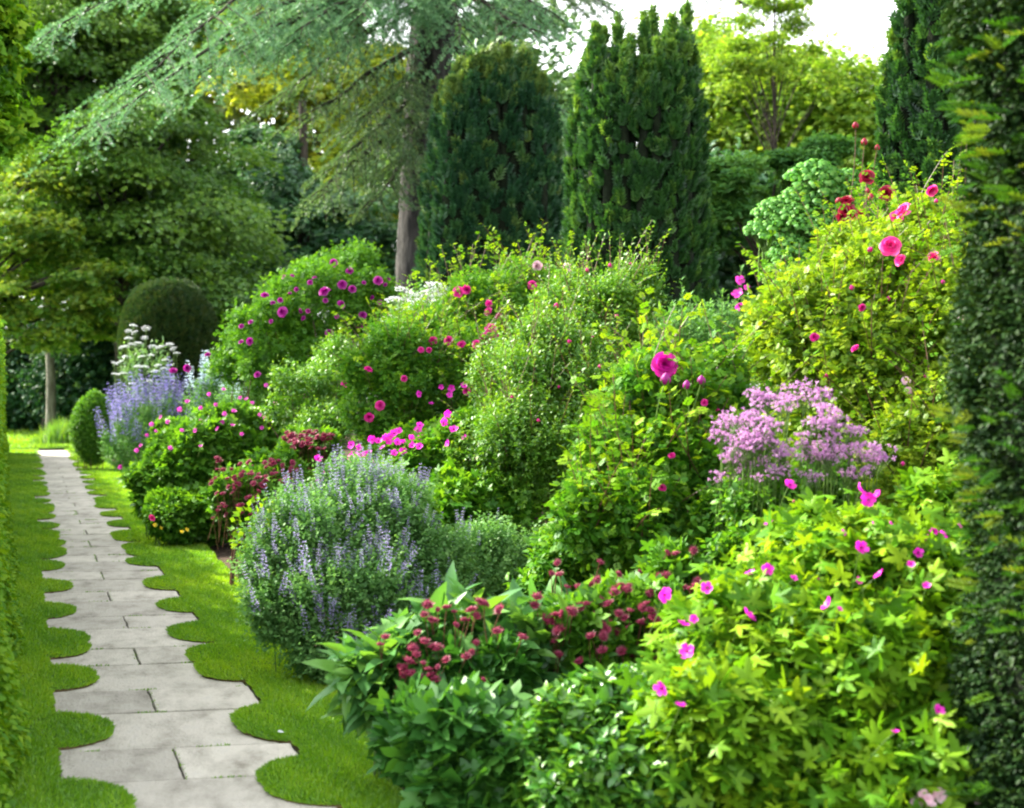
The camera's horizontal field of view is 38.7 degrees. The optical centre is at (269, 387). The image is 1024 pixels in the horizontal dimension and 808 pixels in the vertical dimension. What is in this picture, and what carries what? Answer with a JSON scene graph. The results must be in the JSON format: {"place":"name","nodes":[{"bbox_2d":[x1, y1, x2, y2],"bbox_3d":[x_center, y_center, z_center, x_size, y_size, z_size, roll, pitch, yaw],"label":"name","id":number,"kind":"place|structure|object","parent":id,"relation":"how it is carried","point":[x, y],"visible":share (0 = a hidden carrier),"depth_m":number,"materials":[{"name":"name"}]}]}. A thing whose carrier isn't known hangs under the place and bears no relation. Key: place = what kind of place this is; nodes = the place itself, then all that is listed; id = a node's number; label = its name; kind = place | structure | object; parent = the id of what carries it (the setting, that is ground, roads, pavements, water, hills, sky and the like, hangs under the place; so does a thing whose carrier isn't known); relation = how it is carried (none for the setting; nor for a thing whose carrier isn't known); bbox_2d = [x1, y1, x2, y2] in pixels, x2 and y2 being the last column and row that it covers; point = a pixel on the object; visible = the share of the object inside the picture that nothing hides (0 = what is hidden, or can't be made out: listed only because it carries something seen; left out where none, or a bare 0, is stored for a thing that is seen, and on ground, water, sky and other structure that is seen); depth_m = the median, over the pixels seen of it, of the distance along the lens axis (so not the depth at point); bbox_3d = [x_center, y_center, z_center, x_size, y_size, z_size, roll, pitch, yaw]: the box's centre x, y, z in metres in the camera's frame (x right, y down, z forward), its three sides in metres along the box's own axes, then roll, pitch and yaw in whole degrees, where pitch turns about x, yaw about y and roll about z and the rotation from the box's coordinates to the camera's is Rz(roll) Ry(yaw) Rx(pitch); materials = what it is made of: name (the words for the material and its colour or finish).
{"place":"outdoors","nodes":[
{"label":"outdoors","id":0,"kind":"place"},
{"bbox_2d":[6,425,73,448],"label":"grass","id":1,"kind":"structure","parent":0,"point":[15,443],"depth_m":41.43,"materials":[{"name":"green plant"}]},
{"bbox_2d":[4,448,137,807],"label":"lawn","id":2,"kind":"structure","parent":0,"point":[60,747],"depth_m":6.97,"materials":[{"name":"green plant"}]},
{"bbox_2d":[8,428,345,448],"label":"lawn","id":3,"kind":"structure","parent":0,"point":[34,437],"depth_m":46.91,"materials":[{"name":"green plant"}]},
{"bbox_2d":[11,416,72,443],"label":"bank planting","id":4,"kind":"object","parent":3,"relation":"on","point":[56,433],"visible":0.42,"depth_m":40.97,"materials":[{"name":"green plant"}]},
{"bbox_2d":[1,185,102,428],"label":"slim tree","id":5,"kind":"object","parent":3,"relation":"on","point":[50,392],"visible":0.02,"depth_m":44.88,"materials":[{"name":"brown plant"}]},
{"bbox_2d":[33,450,336,807],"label":"path","id":6,"kind":"structure","parent":0,"point":[136,756],"depth_m":7.88,"materials":[{"name":"grey stone"}]},
{"bbox_2d":[38,490,246,778],"bbox_3d":[-1.726,1.697,14.128,1.112,0.023,18.786,0,0,-10],"label":"moss","id":7,"kind":"object","parent":6,"relation":"on","point":[227,744],"visible":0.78,"depth_m":8.72,"materials":[{"name":"green plant"}]},
{"bbox_2d":[64,448,404,807],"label":"lawn","id":8,"kind":"structure","parent":0,"point":[243,681],"depth_m":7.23,"materials":[{"name":"green plant"}]},
{"bbox_2d":[179,346,324,420],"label":"flowering plant","id":9,"kind":"object","parent":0,"point":[204,388],"visible":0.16,"depth_m":18.84,"materials":[{"name":"green plant"}]},
{"bbox_2d":[196,100,398,305],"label":"tree","id":10,"kind":"object","parent":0,"point":[276,192],"visible":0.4,"depth_m":49.72,"materials":[{"name":"green plant"}]},
{"bbox_2d":[14,0,897,390],"label":"sky","id":11,"kind":"structure","parent":0,"point":[867,21],"materials":[{"name":"white"}]},
{"bbox_2d":[39,401,986,789],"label":"ground","id":12,"kind":"structure","parent":0,"point":[223,551],"depth_m":15.23,"materials":[{"name":"soil"}]},
{"bbox_2d":[0,315,31,807],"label":"hedge","id":13,"kind":"object","parent":12,"relation":"on","point":[15,738],"visible":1,"depth_m":6.34,"materials":[{"name":"green plant"}]},
{"bbox_2d":[0,0,45,193],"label":"overhanging tree","id":14,"kind":"object","parent":12,"relation":"on","point":[15,137],"visible":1,"depth_m":14.88,"materials":[{"name":"green plant"}]},
{"bbox_2d":[3,301,65,429],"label":"undergrowth bush","id":15,"kind":"object","parent":12,"relation":"on","point":[14,413],"visible":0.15,"depth_m":48.69,"materials":[{"name":"green plant"}]},
{"bbox_2d":[5,286,130,428],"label":"undergrowth bush","id":16,"kind":"object","parent":12,"relation":"on","point":[86,370],"visible":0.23,"depth_m":45.76,"materials":[{"name":"green plant"}]},
{"bbox_2d":[0,148,149,355],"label":"broadleaf tree","id":17,"kind":"object","parent":12,"relation":"on","point":[79,280],"visible":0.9,"depth_m":40.28,"materials":[{"name":"green plant"}]},
{"bbox_2d":[67,388,118,468],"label":"box bush","id":18,"kind":"object","parent":12,"relation":"on","point":[84,439],"visible":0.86,"depth_m":28.77,"materials":[{"name":"green plant"}]},
{"bbox_2d":[59,241,160,309],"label":"undergrowth bush","id":19,"kind":"object","parent":12,"relation":"on","point":[131,285],"visible":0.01,"depth_m":47.37,"materials":[{"name":"green plant"}]},
{"bbox_2d":[11,0,240,431],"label":"broadleaf tree","id":20,"kind":"object","parent":12,"relation":"on","point":[114,47],"visible":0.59,"depth_m":47.20,"materials":[{"name":"green plant"}]},
{"bbox_2d":[111,324,178,461],"bbox_3d":[-2.244,0.294,25.851,1.332,2.873,1.181,0,0,18],"label":"white valerian","id":21,"kind":"object","parent":12,"relation":"on","point":[137,367],"visible":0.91,"depth_m":25.79,"materials":[{"name":"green plant"}]},
{"bbox_2d":[0,78,308,404],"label":"broadleaf tree","id":22,"kind":"object","parent":12,"relation":"on","point":[156,212],"visible":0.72,"depth_m":42.41,"materials":[{"name":"green plant"}]},
{"bbox_2d":[93,356,218,483],"bbox_3d":[-2.039,0.600,24.741,1.770,2.271,2.253,0,0,35],"label":"catmint","id":23,"kind":"object","parent":12,"relation":"on","point":[125,429],"visible":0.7,"depth_m":24.56,"materials":[{"name":"purple plant"}]},
{"bbox_2d":[115,276,221,460],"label":"topiary dome","id":24,"kind":"structure","parent":12,"relation":"on","point":[180,314],"depth_m":32.15,"materials":[{"name":"green plant"}]},
{"bbox_2d":[142,500,205,546],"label":"yellow flowered plant","id":25,"kind":"object","parent":12,"relation":"on","point":[166,529],"visible":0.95,"depth_m":14.89,"materials":[{"name":"green plant"}]},
{"bbox_2d":[107,253,308,404],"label":"undergrowth bush","id":26,"kind":"object","parent":12,"relation":"on","point":[235,261],"visible":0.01,"depth_m":46.30,"materials":[{"name":"green plant"}]},
{"bbox_2d":[116,383,317,546],"bbox_3d":[-0.346,0.844,15.950,2.615,1.787,1.919,0,0,-27],"label":"geranium mound","id":27,"kind":"object","parent":12,"relation":"on","point":[175,463],"visible":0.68,"depth_m":15.53,"materials":[{"name":"green plant"}]},
{"bbox_2d":[199,441,313,585],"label":"masterwort","id":28,"kind":"object","parent":12,"relation":"on","point":[226,492],"visible":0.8,"depth_m":11.88,"materials":[{"name":"green plant"}]},
{"bbox_2d":[169,236,403,486],"bbox_3d":[0.347,-0.061,17.068,2.163,3.586,2.471,0,0,36],"label":"shrub rose","id":29,"kind":"object","parent":12,"relation":"on","point":[250,352],"visible":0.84,"depth_m":16.62,"materials":[{"name":"green plant"}]},
{"bbox_2d":[186,0,406,248],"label":"broadleaf tree","id":30,"kind":"object","parent":12,"relation":"on","point":[253,96],"visible":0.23,"depth_m":62.25,"materials":[{"name":"green plant"}]},
{"bbox_2d":[254,326,358,537],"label":"olive shrub","id":31,"kind":"object","parent":12,"relation":"on","point":[321,386],"visible":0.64,"depth_m":14.71,"materials":[{"name":"green plant"}]},
{"bbox_2d":[273,423,342,494],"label":"masterwort","id":32,"kind":"object","parent":12,"relation":"on","point":[310,442],"visible":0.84,"depth_m":13.29,"materials":[{"name":"red plant"}]},
{"bbox_2d":[0,1,757,381],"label":"woods","id":33,"kind":"object","parent":12,"relation":"on","point":[236,115],"visible":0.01,"depth_m":76.36,"materials":[{"name":"green plant"}]},
{"bbox_2d":[225,442,547,684],"bbox_3d":[0.811,1.067,8.966,1.510,1.432,2.541,0,0,32],"label":"catmint","id":34,"kind":"object","parent":12,"relation":"on","point":[379,570],"visible":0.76,"depth_m":8.39,"materials":[{"name":"green plant"}]},
{"bbox_2d":[21,0,762,309],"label":"cedar tree","id":35,"kind":"object","parent":12,"relation":"on","point":[431,49],"visible":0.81,"depth_m":27.83,"materials":[{"name":"green plant"}]},
{"bbox_2d":[381,279,459,367],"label":"white umbel plant","id":36,"kind":"object","parent":12,"relation":"on","point":[433,291],"visible":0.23,"depth_m":14.49,"materials":[{"name":"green plant"}]},
{"bbox_2d":[314,404,544,586],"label":"pink geranium","id":37,"kind":"object","parent":12,"relation":"on","point":[413,442],"visible":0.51,"depth_m":10.21,"materials":[{"name":"green plant"}]},
{"bbox_2d":[363,668,546,807],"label":"lobed leaf plant","id":38,"kind":"object","parent":12,"relation":"on","point":[440,744],"visible":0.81,"depth_m":5.22,"materials":[{"name":"green plant"}]},
{"bbox_2d":[313,218,601,558],"bbox_3d":[1.848,0.026,13.405,3.406,3.413,2.332,0,0,-21],"label":"shrub rose","id":39,"kind":"object","parent":12,"relation":"on","point":[391,381],"visible":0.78,"depth_m":12.71,"materials":[{"name":"green plant"}]},
{"bbox_2d":[301,561,619,781],"bbox_3d":[0.955,1.252,6.243,1.678,0.964,0.842,0,0,-21],"label":"broad leaved plant","id":40,"kind":"object","parent":12,"relation":"on","point":[355,677],"visible":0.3,"depth_m":6.07,"materials":[{"name":"green plant"}]},
{"bbox_2d":[377,596,544,699],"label":"masterwort","id":41,"kind":"object","parent":12,"relation":"on","point":[491,660],"visible":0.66,"depth_m":5.83,"materials":[{"name":"green plant"}]},
{"bbox_2d":[352,0,588,230],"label":"broadleaf tree","id":42,"kind":"object","parent":12,"relation":"on","point":[564,89],"visible":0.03,"depth_m":57.39,"materials":[{"name":"green plant"}]},
{"bbox_2d":[413,41,565,476],"bbox_3d":[3.646,-1.929,23.855,2.755,7.553,1.941,0,0,0],"label":"yew tree","id":43,"kind":"object","parent":12,"relation":"on","point":[495,152],"visible":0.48,"depth_m":23.07,"materials":[{"name":"green plant"}]},
{"bbox_2d":[433,220,690,569],"bbox_3d":[2.258,0.217,10.687,1.656,3.031,2.335,0,0,31],"label":"twiggy shrub","id":44,"kind":"object","parent":12,"relation":"on","point":[534,403],"visible":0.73,"depth_m":10.35,"materials":[{"name":"green plant"}]},
{"bbox_2d":[503,526,625,607],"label":"leafy perennial","id":45,"kind":"object","parent":12,"relation":"on","point":[540,569],"visible":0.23,"depth_m":7.85,"materials":[{"name":"green plant"}]},
{"bbox_2d":[498,657,716,807],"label":"glossy leaved plant","id":46,"kind":"object","parent":12,"relation":"on","point":[578,722],"visible":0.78,"depth_m":5.03,"materials":[{"name":"green plant"}]},
{"bbox_2d":[529,531,717,674],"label":"masterwort","id":47,"kind":"object","parent":12,"relation":"on","point":[619,617],"visible":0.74,"depth_m":6.24,"materials":[{"name":"green plant"}]},
{"bbox_2d":[559,0,720,346],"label":"yew tree","id":48,"kind":"object","parent":12,"relation":"on","point":[650,99],"visible":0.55,"depth_m":17.35,"materials":[{"name":"green plant"}]},
{"bbox_2d":[539,287,820,576],"bbox_3d":[2.243,0.575,7.751,1.866,2.314,1.392,0,0,-34],"label":"shrub rose","id":49,"kind":"object","parent":12,"relation":"on","point":[644,453],"visible":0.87,"depth_m":7.58,"materials":[{"name":"green plant"}]},
{"bbox_2d":[647,264,762,378],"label":"flowering bush","id":50,"kind":"object","parent":12,"relation":"on","point":[695,329],"visible":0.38,"depth_m":13.42,"materials":[{"name":"green plant"}]},
{"bbox_2d":[682,478,774,571],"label":"leafy perennial","id":51,"kind":"object","parent":12,"relation":"on","point":[704,538],"visible":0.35,"depth_m":7.09,"materials":[{"name":"green plant"}]},
{"bbox_2d":[708,137,775,338],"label":"evergreen shrub","id":52,"kind":"object","parent":12,"relation":"on","point":[728,270],"visible":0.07,"depth_m":28.03,"materials":[{"name":"green plant"}]},
{"bbox_2d":[632,6,888,389],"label":"broadleaf tree","id":53,"kind":"object","parent":12,"relation":"on","point":[844,108],"visible":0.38,"depth_m":50.22,"materials":[{"name":"green plant"}]},
{"bbox_2d":[699,0,855,381],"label":"slender tree","id":54,"kind":"object","parent":12,"relation":"on","point":[740,48],"visible":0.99,"depth_m":45.79,"materials":[{"name":"green plant"}]},
{"bbox_2d":[705,130,876,467],"bbox_3d":[9.176,-1.479,26.501,4.382,6.482,4.859,0,0,0],"label":"evergreen shrub","id":55,"kind":"object","parent":12,"relation":"on","point":[737,194],"visible":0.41,"depth_m":25.11,"materials":[{"name":"green plant"}]},
{"bbox_2d":[707,376,897,542],"bbox_3d":[2.530,0.837,6.948,0.829,1.788,0.700,0,0,-23],"label":"meadow rue","id":56,"kind":"object","parent":12,"relation":"on","point":[761,490],"visible":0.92,"depth_m":6.80,"materials":[{"name":"pink plant"}]},
{"bbox_2d":[605,447,1003,807],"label":"magenta geranium","id":57,"kind":"object","parent":12,"relation":"on","point":[804,661],"visible":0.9,"depth_m":4.92,"materials":[{"name":"green plant"}]},
{"bbox_2d":[743,158,875,462],"bbox_3d":[5.320,-0.228,13.816,1.364,3.918,1.232,0,0,20],"label":"angelica","id":58,"kind":"object","parent":12,"relation":"on","point":[785,216],"visible":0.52,"depth_m":13.48,"materials":[{"name":"green plant"}]},
{"bbox_2d":[712,135,989,510],"bbox_3d":[3.829,0.053,8.514,1.998,3.358,2.223,0,0,0],"label":"shrub rose","id":59,"kind":"object","parent":12,"relation":"on","point":[881,349],"visible":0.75,"depth_m":8.28,"materials":[{"name":"green plant"}]},
{"bbox_2d":[830,122,897,503],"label":"climbing rose","id":60,"kind":"object","parent":12,"relation":"on","point":[866,180],"visible":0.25,"depth_m":10.46,"materials":[{"name":"green plant"}]},
{"bbox_2d":[872,0,978,396],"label":"yew tree","id":61,"kind":"object","parent":12,"relation":"on","point":[916,128],"visible":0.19,"depth_m":12.86,"materials":[{"name":"green plant"}]},
{"bbox_2d":[905,785,979,807],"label":"pale pink plant","id":62,"kind":"object","parent":12,"relation":"on","point":[930,798],"visible":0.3,"depth_m":4.54,"materials":[{"name":"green plant"}]},
{"bbox_2d":[924,0,1023,807],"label":"yew tree","id":63,"kind":"object","parent":12,"relation":"on","point":[985,54],"visible":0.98,"depth_m":4.59,"materials":[{"name":"green plant"}]}
]}

